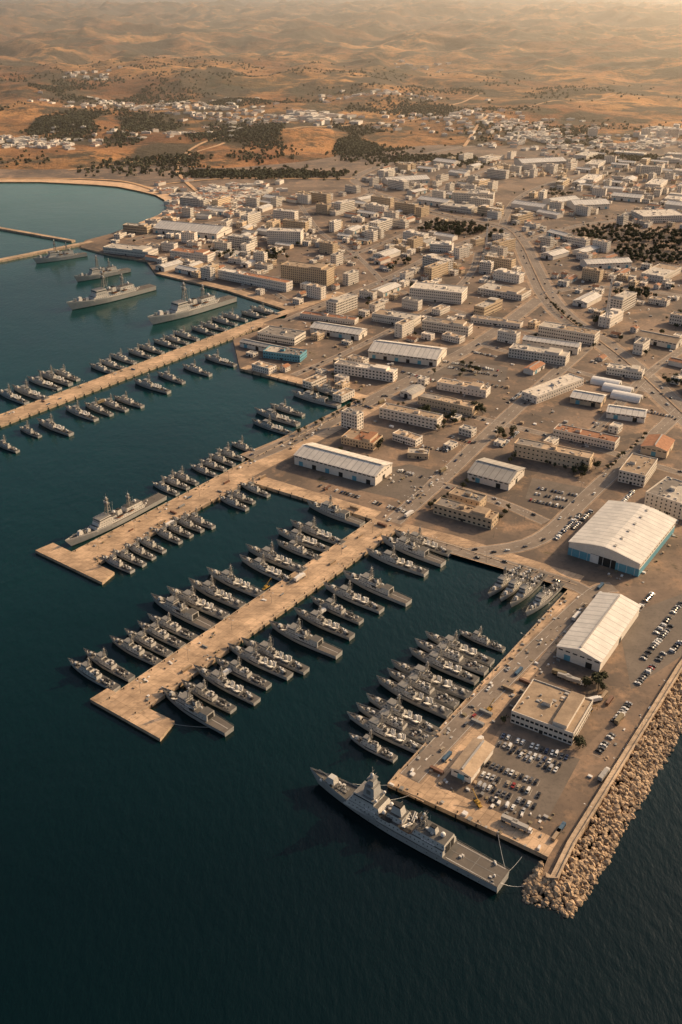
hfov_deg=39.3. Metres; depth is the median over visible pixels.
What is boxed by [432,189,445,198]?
town block
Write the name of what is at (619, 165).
commercial block
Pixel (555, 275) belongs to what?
town house
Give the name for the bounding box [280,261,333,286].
apartment building
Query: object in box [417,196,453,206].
industrial shed
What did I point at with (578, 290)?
town house
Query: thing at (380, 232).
town block
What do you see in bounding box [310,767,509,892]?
destroyer
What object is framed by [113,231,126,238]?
town block
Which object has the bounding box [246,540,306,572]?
corvette
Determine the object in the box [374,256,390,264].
town block
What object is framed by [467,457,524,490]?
warehouse
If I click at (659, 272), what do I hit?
industrial shed
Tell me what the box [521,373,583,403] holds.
barracks building
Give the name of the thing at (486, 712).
shipping container
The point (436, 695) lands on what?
patrol vessel
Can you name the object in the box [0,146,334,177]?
distant tree mass
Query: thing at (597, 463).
tree
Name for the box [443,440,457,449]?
town house
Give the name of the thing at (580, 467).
tree
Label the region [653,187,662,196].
commercial block
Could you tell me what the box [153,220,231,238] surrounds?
warehouse
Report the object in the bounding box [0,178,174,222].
beach sand
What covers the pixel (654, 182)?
industrial shed
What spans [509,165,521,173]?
town block
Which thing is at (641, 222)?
town block
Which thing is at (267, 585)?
mobile crane
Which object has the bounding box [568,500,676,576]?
aircraft hangar
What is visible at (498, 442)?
town house
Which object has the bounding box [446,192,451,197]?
commercial block
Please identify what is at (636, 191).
town block
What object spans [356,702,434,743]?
patrol vessel
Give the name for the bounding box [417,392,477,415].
barracks building
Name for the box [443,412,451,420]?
tree
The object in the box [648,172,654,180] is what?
town block
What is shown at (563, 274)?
town house
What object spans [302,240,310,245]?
town house
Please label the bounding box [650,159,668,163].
commercial block
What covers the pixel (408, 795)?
mooring lines
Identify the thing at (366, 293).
town block
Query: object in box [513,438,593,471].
barracks building
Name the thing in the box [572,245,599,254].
commercial block
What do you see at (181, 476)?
patrol boat
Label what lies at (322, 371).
town house
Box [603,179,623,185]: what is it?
commercial block
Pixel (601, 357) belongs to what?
town house
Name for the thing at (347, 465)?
warehouse
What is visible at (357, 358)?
town block
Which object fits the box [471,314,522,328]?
barracks building
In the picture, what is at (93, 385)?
pier
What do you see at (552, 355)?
building
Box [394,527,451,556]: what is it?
missile boat
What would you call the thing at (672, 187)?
town block
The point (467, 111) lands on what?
hill village
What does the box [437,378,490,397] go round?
barracks building
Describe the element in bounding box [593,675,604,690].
tree
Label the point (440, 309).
town block
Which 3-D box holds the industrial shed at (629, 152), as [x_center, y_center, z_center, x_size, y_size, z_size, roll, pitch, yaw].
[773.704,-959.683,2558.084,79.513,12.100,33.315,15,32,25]
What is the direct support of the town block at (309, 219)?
on the naval base ground at (662, 577)
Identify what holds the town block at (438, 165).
on the naval base ground at (662, 577)
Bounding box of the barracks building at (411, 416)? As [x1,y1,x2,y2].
[379,403,442,429]
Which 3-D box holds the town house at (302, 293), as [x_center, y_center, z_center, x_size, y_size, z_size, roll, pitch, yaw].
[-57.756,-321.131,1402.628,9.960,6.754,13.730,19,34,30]
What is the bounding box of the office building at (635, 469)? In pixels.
[618,453,657,486]
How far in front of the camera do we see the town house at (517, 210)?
1913.91 m
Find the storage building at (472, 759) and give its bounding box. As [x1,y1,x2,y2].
[450,738,494,783]
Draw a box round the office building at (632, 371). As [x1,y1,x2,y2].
[606,363,644,378]
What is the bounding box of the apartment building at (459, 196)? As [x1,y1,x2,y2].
[452,190,494,202]
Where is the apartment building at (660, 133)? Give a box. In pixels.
[656,130,665,136]
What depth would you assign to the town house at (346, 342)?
1210.16 m
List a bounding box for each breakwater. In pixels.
[0,227,74,242]
[0,241,92,261]
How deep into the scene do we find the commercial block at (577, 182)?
2172.26 m
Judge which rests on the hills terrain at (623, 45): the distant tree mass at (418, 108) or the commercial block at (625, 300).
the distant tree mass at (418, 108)
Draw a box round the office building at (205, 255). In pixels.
[170,247,215,262]
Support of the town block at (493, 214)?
on the naval base ground at (662, 577)
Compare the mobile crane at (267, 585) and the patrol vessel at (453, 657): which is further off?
the mobile crane at (267, 585)
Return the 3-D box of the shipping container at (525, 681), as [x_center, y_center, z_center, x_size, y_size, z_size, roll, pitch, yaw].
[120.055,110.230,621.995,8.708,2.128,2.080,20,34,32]
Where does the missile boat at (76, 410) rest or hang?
on the sea water
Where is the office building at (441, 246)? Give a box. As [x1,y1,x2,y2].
[430,240,453,251]
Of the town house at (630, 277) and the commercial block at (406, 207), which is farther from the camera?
the commercial block at (406, 207)
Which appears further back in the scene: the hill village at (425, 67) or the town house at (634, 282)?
the hill village at (425, 67)
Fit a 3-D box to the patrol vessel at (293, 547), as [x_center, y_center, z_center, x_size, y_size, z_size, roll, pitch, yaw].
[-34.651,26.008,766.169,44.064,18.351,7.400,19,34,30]
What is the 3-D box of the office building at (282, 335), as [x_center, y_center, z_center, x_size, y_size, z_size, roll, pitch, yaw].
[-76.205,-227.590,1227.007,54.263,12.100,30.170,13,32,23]
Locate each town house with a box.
[110,239,119,242]
[157,235,165,238]
[157,257,166,263]
[166,232,173,237]
[174,232,180,238]
[191,270,200,277]
[193,245,200,249]
[206,239,214,242]
[215,250,223,255]
[240,250,250,256]
[246,350,257,356]
[250,269,260,273]
[255,288,264,294]
[261,269,268,273]
[267,258,276,264]
[280,363,290,371]
[293,297,302,304]
[296,291,306,296]
[300,281,310,288]
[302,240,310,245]
[308,228,314,233]
[311,331,323,340]
[315,255,323,258]
[315,368,326,374]
[332,283,339,289]
[333,357,345,365]
[334,373,348,382]
[335,380,349,390]
[338,191,345,195]
[341,339,352,344]
[342,237,349,242]
[347,261,355,265]
[353,243,359,248]
[358,309,369,316]
[361,224,368,229]
[368,249,376,252]
[374,184,381,188]
[378,298,388,302]
[384,244,391,249]
[389,292,399,300]
[392,277,399,281]
[393,238,402,243]
[399,279,409,286]
[401,252,409,256]
[405,195,411,199]
[406,335,417,341]
[407,248,415,254]
[409,279,417,282]
[410,266,419,273]
[415,218,421,222]
[416,246,423,252]
[417,376,429,385]
[421,274,428,280]
[421,331,434,340]
[428,230,436,235]
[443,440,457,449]
[446,316,456,319]
[449,269,458,275]
[450,413,461,420]
[453,262,461,268]
[455,313,465,318]
[457,267,465,273]
[459,424,476,437]
[479,278,486,282]
[493,438,505,446]
[511,266,521,271]
[512,220,519,224]
[514,207,523,212]
[521,226,528,231]
[528,319,539,328]
[541,245,549,251]
[543,436,558,444]
[551,272,559,278]
[557,185,564,189]
[558,279,569,286]
[561,271,568,277]
[562,242,570,246]
[563,235,568,240]
[575,288,582,292]
[588,307,596,312]
[593,309,604,316]
[594,287,604,294]
[595,354,607,360]
[607,274,616,280]
[608,421,622,433]
[610,330,622,336]
[614,281,622,285]
[616,273,628,280]
[628,275,635,280]
[628,279,638,286]
[630,325,638,332]
[636,300,644,304]
[639,281,647,285]
[640,276,647,281]
[641,262,651,268]
[642,198,649,202]
[643,223,650,227]
[653,283,661,289]
[662,278,671,284]
[664,281,674,288]
[666,221,674,226]
[670,374,681,384]
[671,295,679,300]
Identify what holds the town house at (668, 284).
on the naval base ground at (662, 577)
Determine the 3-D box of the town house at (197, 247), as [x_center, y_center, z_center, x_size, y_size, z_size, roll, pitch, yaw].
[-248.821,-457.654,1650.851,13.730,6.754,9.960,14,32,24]
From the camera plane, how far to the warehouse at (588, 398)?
1034.46 m
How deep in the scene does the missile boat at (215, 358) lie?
1155.50 m
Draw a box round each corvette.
[11,378,49,399]
[38,366,72,386]
[151,590,215,630]
[161,685,233,736]
[167,586,229,620]
[188,573,245,609]
[206,565,264,597]
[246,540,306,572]
[254,405,300,426]
[269,617,342,658]
[291,385,340,408]
[307,495,364,527]
[314,379,349,399]
[343,565,411,606]
[366,545,428,576]
[376,675,452,719]
[381,528,445,567]
[391,659,472,699]
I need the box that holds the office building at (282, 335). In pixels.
[257,325,305,344]
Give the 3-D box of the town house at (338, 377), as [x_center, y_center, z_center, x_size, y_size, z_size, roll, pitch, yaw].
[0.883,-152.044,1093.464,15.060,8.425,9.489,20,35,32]
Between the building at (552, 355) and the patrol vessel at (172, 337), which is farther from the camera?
the patrol vessel at (172, 337)
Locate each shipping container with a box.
[181,664,191,672]
[350,505,358,509]
[377,521,386,527]
[429,765,443,774]
[441,750,451,762]
[471,717,484,726]
[479,707,492,716]
[502,684,514,692]
[514,666,522,675]
[519,677,530,684]
[551,828,561,841]
[556,821,566,834]
[597,582,603,589]
[601,690,607,699]
[605,695,613,705]
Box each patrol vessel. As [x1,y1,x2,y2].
[53,364,79,381]
[68,658,120,691]
[83,647,134,682]
[84,397,113,416]
[89,359,115,373]
[99,393,128,411]
[100,354,125,369]
[109,634,161,665]
[110,348,136,364]
[113,391,144,408]
[124,628,172,657]
[127,342,153,358]
[137,617,185,648]
[138,338,164,354]
[147,611,198,640]
[153,335,179,348]
[157,367,185,384]
[162,330,188,344]
[174,326,199,340]
[181,679,236,714]
[182,359,211,376]
[191,320,216,335]
[199,318,227,331]
[211,312,237,326]
[214,655,271,690]
[221,307,247,321]
[240,306,267,318]
[270,400,304,416]
[276,536,321,559]
[311,594,363,624]
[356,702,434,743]
[387,668,459,709]
[415,638,488,675]
[526,581,564,616]
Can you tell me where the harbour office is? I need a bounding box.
[263,345,306,361]
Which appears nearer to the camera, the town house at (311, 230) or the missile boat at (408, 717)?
the missile boat at (408, 717)
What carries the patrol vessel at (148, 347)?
on the sea water
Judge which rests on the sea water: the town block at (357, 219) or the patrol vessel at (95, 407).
the patrol vessel at (95, 407)
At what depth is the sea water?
543.91 m
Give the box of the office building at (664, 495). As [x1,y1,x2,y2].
[644,476,681,519]
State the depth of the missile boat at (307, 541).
779.62 m
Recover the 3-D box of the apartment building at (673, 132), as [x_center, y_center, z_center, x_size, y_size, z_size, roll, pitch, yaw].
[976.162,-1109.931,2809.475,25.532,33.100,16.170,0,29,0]
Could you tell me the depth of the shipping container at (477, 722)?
586.54 m
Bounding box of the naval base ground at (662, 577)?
[0,145,681,881]
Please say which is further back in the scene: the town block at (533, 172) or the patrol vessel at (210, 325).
the town block at (533, 172)
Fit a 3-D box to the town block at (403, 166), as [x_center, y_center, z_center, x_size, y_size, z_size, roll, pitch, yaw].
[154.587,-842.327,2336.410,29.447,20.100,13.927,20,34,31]
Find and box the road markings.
[138,147,681,776]
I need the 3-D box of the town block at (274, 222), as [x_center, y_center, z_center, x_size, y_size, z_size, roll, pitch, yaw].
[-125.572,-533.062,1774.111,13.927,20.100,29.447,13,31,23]
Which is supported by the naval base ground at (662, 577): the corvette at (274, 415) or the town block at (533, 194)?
the town block at (533, 194)
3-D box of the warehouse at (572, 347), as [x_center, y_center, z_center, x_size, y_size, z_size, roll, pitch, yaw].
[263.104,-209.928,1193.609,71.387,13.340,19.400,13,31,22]
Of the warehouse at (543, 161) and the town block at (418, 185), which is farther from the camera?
the warehouse at (543, 161)
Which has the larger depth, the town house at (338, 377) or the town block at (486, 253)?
the town block at (486, 253)
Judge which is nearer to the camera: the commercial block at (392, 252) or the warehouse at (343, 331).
the warehouse at (343, 331)
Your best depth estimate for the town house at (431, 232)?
1735.87 m
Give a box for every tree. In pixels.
[423,404,430,410]
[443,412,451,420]
[449,408,456,416]
[494,426,501,433]
[500,713,509,722]
[509,425,516,431]
[574,735,582,746]
[574,737,586,748]
[575,462,583,472]
[583,676,592,685]
[592,458,601,468]
[592,670,606,684]
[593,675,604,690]
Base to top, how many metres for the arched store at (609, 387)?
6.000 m
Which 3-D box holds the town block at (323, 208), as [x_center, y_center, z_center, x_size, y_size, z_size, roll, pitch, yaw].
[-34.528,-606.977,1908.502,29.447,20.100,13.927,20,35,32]
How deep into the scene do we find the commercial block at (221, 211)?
1900.15 m
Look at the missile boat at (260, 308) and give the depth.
1333.32 m
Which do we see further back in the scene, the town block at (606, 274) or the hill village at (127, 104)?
the hill village at (127, 104)
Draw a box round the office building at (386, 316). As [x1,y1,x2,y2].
[372,309,420,326]
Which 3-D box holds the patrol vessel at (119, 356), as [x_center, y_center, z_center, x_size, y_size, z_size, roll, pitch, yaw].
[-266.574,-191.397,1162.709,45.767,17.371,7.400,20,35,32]
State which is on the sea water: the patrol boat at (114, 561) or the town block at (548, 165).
the patrol boat at (114, 561)
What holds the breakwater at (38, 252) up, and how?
in the sea water
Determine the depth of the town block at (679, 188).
2078.50 m
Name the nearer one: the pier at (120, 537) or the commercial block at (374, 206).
the pier at (120, 537)
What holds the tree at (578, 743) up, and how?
on the naval base ground at (662, 577)
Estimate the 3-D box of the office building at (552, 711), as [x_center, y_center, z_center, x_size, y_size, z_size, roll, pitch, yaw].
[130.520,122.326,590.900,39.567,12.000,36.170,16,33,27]
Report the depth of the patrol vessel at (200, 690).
607.95 m
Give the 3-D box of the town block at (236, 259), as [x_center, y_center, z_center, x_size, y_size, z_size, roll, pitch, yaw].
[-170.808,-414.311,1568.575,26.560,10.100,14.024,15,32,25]
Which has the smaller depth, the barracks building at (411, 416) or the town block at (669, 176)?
the barracks building at (411, 416)
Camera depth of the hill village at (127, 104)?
3410.75 m
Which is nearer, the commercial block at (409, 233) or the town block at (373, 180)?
the commercial block at (409, 233)
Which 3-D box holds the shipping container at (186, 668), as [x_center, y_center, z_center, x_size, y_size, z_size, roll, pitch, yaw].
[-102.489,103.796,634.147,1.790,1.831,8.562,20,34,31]
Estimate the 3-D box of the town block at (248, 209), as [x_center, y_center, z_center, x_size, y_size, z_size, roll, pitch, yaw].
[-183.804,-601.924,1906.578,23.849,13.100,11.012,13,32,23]
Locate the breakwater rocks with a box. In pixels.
[521,672,681,918]
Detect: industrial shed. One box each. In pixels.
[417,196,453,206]
[433,158,460,165]
[440,202,477,213]
[478,154,504,160]
[511,200,548,210]
[574,151,597,159]
[580,173,601,183]
[585,159,605,167]
[611,192,643,202]
[614,150,646,155]
[640,263,681,282]
[645,178,667,188]
[660,156,681,162]
[664,192,681,200]
[664,200,681,209]
[666,152,681,157]
[673,168,681,174]
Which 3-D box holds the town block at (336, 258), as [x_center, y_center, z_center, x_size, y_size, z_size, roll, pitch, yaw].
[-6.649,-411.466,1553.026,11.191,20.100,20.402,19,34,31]
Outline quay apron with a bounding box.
[157,271,583,855]
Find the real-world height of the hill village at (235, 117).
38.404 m
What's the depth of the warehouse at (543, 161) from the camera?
2412.53 m
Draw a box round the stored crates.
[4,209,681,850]
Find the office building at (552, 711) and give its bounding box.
[510,679,592,744]
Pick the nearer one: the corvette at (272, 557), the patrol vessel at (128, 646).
the patrol vessel at (128, 646)
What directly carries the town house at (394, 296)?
on the naval base ground at (662, 577)
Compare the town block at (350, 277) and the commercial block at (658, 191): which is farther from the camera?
the commercial block at (658, 191)
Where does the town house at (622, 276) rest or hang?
on the naval base ground at (662, 577)
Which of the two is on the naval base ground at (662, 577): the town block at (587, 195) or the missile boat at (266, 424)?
the town block at (587, 195)
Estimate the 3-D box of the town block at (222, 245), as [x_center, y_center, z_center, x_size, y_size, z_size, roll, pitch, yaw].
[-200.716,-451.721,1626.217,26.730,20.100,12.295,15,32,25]
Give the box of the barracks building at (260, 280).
[218,267,292,291]
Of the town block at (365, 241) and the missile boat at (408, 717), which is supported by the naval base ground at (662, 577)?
the town block at (365, 241)
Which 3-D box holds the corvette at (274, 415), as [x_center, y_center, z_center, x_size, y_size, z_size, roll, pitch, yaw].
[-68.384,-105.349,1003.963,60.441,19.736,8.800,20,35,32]
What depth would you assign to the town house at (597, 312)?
1310.46 m
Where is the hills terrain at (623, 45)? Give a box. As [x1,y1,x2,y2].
[0,0,681,169]
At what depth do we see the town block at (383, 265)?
1532.94 m
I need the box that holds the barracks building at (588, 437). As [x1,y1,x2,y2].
[553,423,619,449]
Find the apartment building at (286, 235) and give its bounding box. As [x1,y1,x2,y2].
[267,227,303,244]
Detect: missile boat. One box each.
[0,384,28,404]
[27,372,61,390]
[37,413,73,436]
[64,400,98,421]
[133,373,170,394]
[193,664,260,705]
[204,349,236,366]
[228,642,292,680]
[239,553,293,582]
[241,635,309,674]
[250,302,279,314]
[251,414,292,434]
[276,521,330,551]
[290,517,345,544]
[294,605,354,640]
[323,580,383,613]
[347,711,425,753]
[366,693,440,734]
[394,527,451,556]
[409,645,479,685]
[425,629,494,666]
[488,564,526,596]
[500,567,535,601]
[510,572,548,607]
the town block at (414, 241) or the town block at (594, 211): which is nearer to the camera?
the town block at (414, 241)
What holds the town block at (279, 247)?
on the naval base ground at (662, 577)
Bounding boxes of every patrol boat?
[0,435,19,452]
[19,421,41,437]
[101,550,134,573]
[113,545,146,567]
[125,538,155,560]
[136,532,166,553]
[152,477,179,495]
[153,521,182,544]
[161,470,189,490]
[163,518,193,538]
[171,466,198,485]
[172,511,204,532]
[183,507,215,529]
[190,459,217,477]
[199,454,226,471]
[208,448,235,466]
[216,443,244,461]
[219,490,248,511]
[226,485,255,504]
[230,436,254,451]
[240,477,270,497]
[349,730,397,762]
[459,626,505,652]
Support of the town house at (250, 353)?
on the naval base ground at (662, 577)
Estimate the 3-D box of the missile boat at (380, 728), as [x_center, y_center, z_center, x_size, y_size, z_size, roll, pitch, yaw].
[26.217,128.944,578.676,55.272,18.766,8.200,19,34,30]
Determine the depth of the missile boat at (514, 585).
718.00 m
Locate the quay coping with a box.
[0,322,576,856]
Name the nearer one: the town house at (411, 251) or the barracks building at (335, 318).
the barracks building at (335, 318)
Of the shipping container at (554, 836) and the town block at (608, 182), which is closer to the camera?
the shipping container at (554, 836)
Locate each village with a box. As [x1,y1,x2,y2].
[0,126,102,149]
[27,90,258,110]
[50,124,233,141]
[62,66,122,79]
[150,178,297,205]
[162,187,253,216]
[164,102,279,122]
[196,113,379,128]
[278,109,362,125]
[318,89,490,102]
[325,107,519,126]
[386,59,450,72]
[393,108,607,144]
[393,117,681,152]
[459,122,629,149]
[521,133,681,156]
[633,123,681,145]
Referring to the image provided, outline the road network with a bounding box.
[126,146,681,783]
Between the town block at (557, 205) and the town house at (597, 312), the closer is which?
the town house at (597, 312)
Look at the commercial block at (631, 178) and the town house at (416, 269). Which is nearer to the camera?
the town house at (416, 269)
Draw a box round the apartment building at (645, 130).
[641,128,650,135]
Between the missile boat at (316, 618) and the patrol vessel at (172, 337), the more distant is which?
the patrol vessel at (172, 337)
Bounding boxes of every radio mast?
[485,225,487,247]
[604,274,612,327]
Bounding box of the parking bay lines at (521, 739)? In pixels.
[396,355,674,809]
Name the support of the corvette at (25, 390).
in the sea water
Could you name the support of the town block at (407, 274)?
on the naval base ground at (662, 577)
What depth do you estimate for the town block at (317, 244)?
1662.78 m
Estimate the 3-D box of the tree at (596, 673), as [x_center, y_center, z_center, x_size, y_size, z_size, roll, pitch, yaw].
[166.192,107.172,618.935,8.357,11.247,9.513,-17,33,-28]
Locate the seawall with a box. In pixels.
[545,659,681,881]
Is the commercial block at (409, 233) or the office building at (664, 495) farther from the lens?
the commercial block at (409, 233)
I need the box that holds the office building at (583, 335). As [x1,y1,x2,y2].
[538,321,599,344]
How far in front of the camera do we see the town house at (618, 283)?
1449.10 m
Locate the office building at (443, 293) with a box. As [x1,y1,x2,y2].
[409,282,467,303]
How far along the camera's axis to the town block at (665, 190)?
2084.64 m
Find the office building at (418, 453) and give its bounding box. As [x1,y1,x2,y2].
[407,447,429,458]
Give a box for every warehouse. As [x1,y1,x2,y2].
[103,243,158,257]
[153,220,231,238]
[239,339,289,350]
[294,442,391,485]
[309,322,366,340]
[368,340,446,365]
[381,174,429,184]
[400,384,425,398]
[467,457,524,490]
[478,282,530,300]
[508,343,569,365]
[514,157,565,166]
[522,335,581,354]
[543,195,578,205]
[556,592,640,671]
[566,198,609,209]
[570,389,606,407]
[580,257,631,268]
[606,404,647,422]
[630,209,681,222]
[635,330,681,348]
[640,434,674,458]
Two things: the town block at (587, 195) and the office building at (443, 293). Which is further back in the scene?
the town block at (587, 195)
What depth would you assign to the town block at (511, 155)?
2504.08 m
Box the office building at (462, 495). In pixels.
[448,487,486,506]
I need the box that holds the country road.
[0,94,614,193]
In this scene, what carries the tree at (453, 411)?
on the naval base ground at (662, 577)
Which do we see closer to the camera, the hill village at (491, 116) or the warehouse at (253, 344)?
the warehouse at (253, 344)
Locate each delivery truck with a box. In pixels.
[222,668,231,675]
[294,572,305,581]
[404,510,413,517]
[439,466,447,472]
[501,813,518,828]
[511,819,532,834]
[552,668,568,674]
[557,671,571,680]
[566,675,583,685]
[572,611,580,620]
[587,695,601,701]
[598,767,609,781]
[614,712,624,724]
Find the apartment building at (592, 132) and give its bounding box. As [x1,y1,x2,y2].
[587,128,597,136]
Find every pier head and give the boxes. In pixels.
[35,543,114,584]
[90,688,174,741]
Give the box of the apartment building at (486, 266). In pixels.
[479,260,493,273]
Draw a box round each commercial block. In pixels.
[123,223,151,233]
[155,260,182,271]
[175,265,200,274]
[179,196,203,206]
[205,207,227,214]
[212,195,230,205]
[227,233,256,247]
[241,211,260,224]
[255,203,272,211]
[256,228,267,234]
[262,194,285,201]
[273,208,298,220]
[282,218,308,228]
[309,191,330,202]
[326,293,357,314]
[333,199,354,212]
[344,225,362,234]
[345,184,360,193]
[351,199,368,206]
[353,194,372,201]
[357,209,378,216]
[366,202,388,211]
[370,217,392,230]
[371,195,393,207]
[372,282,401,296]
[373,248,400,257]
[378,167,394,177]
[388,178,408,190]
[392,218,408,228]
[394,201,418,213]
[395,161,415,169]
[403,229,428,239]
[407,188,426,194]
[416,166,435,171]
[422,253,452,271]
[424,260,447,279]
[433,232,457,240]
[436,173,448,181]
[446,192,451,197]
[448,169,469,176]
[459,152,472,160]
[466,162,481,168]
[469,196,493,205]
[472,178,489,186]
[473,297,502,315]
[477,204,503,215]
[485,254,515,269]
[487,167,509,178]
[492,237,515,250]
[493,268,523,283]
[510,211,532,222]
[536,209,563,218]
[540,248,569,259]
[546,229,572,238]
[555,177,569,187]
[566,162,577,169]
[568,235,590,246]
[572,178,586,185]
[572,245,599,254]
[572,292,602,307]
[576,167,591,172]
[598,308,623,327]
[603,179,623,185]
[603,185,624,191]
[610,290,636,311]
[611,162,628,167]
[618,160,635,165]
[622,175,636,181]
[640,157,650,164]
[640,165,662,174]
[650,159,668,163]
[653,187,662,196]
[662,168,674,172]
[669,311,681,325]
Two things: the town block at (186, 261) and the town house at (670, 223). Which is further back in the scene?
the town house at (670, 223)
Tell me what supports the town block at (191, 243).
on the naval base ground at (662, 577)
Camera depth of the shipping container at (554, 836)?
507.80 m
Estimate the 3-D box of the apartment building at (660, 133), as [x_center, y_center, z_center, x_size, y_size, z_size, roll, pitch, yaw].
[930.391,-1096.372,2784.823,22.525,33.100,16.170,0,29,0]
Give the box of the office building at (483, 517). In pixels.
[433,497,498,529]
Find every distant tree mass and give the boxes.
[0,56,641,101]
[0,69,216,108]
[0,101,172,139]
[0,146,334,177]
[26,108,275,147]
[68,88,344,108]
[118,166,357,180]
[121,149,294,167]
[170,117,445,155]
[198,70,680,100]
[265,121,424,162]
[286,92,580,122]
[335,150,590,167]
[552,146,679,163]
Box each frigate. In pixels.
[33,239,86,263]
[65,491,166,545]
[67,271,155,309]
[74,253,130,281]
[147,281,236,324]
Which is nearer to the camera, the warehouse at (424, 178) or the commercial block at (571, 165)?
the warehouse at (424, 178)
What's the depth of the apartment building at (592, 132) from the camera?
2814.14 m
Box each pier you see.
[0,323,264,426]
[74,471,253,564]
[117,519,398,708]
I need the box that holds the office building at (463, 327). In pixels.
[422,317,472,335]
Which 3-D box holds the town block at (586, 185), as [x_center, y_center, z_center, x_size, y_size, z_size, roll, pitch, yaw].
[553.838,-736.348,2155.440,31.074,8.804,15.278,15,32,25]
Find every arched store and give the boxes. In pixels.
[590,376,621,385]
[601,382,633,392]
[610,390,642,402]
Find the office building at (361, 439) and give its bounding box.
[341,429,382,449]
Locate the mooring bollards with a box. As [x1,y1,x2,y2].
[0,321,569,836]
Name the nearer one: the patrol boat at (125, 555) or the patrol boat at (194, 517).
the patrol boat at (125, 555)
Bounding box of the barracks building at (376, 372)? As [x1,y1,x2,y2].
[334,359,397,381]
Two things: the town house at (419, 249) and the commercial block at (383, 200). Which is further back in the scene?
the commercial block at (383, 200)
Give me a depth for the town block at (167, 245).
1633.84 m
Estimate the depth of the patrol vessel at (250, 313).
1316.41 m
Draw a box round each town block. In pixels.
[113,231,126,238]
[144,254,161,261]
[145,218,160,223]
[146,243,161,250]
[161,241,177,250]
[162,216,175,220]
[176,258,194,264]
[181,230,197,242]
[182,206,193,217]
[185,260,202,267]
[186,240,201,246]
[195,213,211,218]
[199,198,208,208]
[200,266,215,280]
[202,262,218,270]
[214,240,231,252]
[221,218,232,226]
[224,250,239,257]
[228,256,245,263]
[234,210,245,216]
[236,219,246,227]
[240,224,252,231]
[240,241,254,250]
[241,229,257,235]
[241,259,255,267]
[242,207,254,212]
[245,196,259,206]
[252,361,276,374]
[253,251,267,262]
[255,261,272,269]
[259,200,270,204]
[266,218,280,228]
[270,246,282,253]
[271,196,281,206]
[275,242,293,248]
[285,197,297,202]
[297,191,310,194]
[297,193,310,203]
[299,216,311,227]
[303,373,326,388]
[305,236,319,243]
[306,283,325,299]
[315,239,328,246]
[316,202,331,213]
[319,240,337,253]
[329,219,340,231]
[330,209,342,215]
[330,252,342,265]
[333,387,354,402]
[337,233,351,238]
[341,407,363,429]
[343,269,358,285]
[344,212,359,216]
[347,354,368,363]
[351,216,364,221]
[356,237,371,244]
[359,289,376,299]
[365,229,377,241]
[368,226,383,238]
[369,176,378,186]
[369,300,384,311]
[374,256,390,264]
[380,261,394,268]
[384,171,392,176]
[384,210,398,217]
[392,429,422,446]
[394,244,409,252]
[394,318,413,337]
[398,163,410,171]
[400,269,413,279]
[402,296,421,310]
[406,216,414,221]
[407,169,416,173]
[407,236,422,247]
[415,205,429,216]
[416,183,425,187]
[422,161,430,165]
[423,238,434,246]
[431,304,449,315]
[432,179,441,185]
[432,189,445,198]
[433,163,443,167]
[442,331,464,343]
[445,182,454,190]
[453,245,469,258]
[465,183,476,189]
[467,175,477,183]
[470,236,484,245]
[481,251,496,259]
[482,159,490,164]
[487,180,497,189]
[487,209,501,219]
[490,245,507,256]
[492,233,499,239]
[497,328,520,343]
[498,232,509,239]
[501,163,510,168]
[507,151,515,159]
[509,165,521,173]
[523,163,534,169]
[523,361,545,374]
[524,221,539,228]
[529,168,537,177]
[529,191,537,197]
[538,189,547,199]
[540,236,554,248]
[546,163,557,171]
[549,164,557,173]
[549,200,563,211]
[557,174,566,180]
[563,274,577,283]
[566,158,575,163]
[575,204,591,215]
[576,251,592,259]
[580,183,593,187]
[581,266,603,282]
[582,194,595,198]
[590,168,598,173]
[591,207,598,214]
[592,187,606,196]
[592,239,610,252]
[602,253,617,257]
[603,270,613,277]
[604,155,616,163]
[604,179,611,185]
[611,175,624,179]
[615,268,629,274]
[616,214,628,225]
[619,182,627,186]
[632,189,645,194]
[632,337,649,354]
[633,183,641,188]
[635,163,642,172]
[638,219,652,225]
[647,203,661,208]
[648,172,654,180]
[648,296,670,305]
[662,187,668,193]
[664,171,674,180]
[668,185,675,190]
[668,357,681,367]
[676,184,681,192]
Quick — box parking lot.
[322,346,681,821]
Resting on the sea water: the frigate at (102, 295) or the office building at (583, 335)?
the frigate at (102, 295)
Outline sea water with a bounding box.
[0,183,681,1023]
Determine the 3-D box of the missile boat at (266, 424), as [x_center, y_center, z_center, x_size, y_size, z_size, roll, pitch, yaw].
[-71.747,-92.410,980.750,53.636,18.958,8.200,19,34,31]
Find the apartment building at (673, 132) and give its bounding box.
[668,128,678,138]
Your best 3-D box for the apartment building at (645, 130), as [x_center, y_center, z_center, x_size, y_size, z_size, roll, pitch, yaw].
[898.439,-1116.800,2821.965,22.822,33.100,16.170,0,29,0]
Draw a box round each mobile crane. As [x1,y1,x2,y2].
[262,578,271,589]
[471,788,482,807]
[486,698,494,710]
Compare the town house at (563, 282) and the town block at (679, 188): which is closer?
the town house at (563, 282)
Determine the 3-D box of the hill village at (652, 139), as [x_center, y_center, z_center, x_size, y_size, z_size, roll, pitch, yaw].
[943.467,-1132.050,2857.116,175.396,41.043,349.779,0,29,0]
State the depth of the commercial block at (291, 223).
1764.49 m
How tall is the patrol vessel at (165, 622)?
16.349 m
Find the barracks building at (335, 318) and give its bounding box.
[300,310,358,324]
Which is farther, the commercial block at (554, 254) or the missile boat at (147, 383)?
the commercial block at (554, 254)
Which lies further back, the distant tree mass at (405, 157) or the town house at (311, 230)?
the distant tree mass at (405, 157)
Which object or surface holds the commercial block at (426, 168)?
on the naval base ground at (662, 577)
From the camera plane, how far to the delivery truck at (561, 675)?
624.61 m
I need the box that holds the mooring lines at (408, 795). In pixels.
[176,724,521,886]

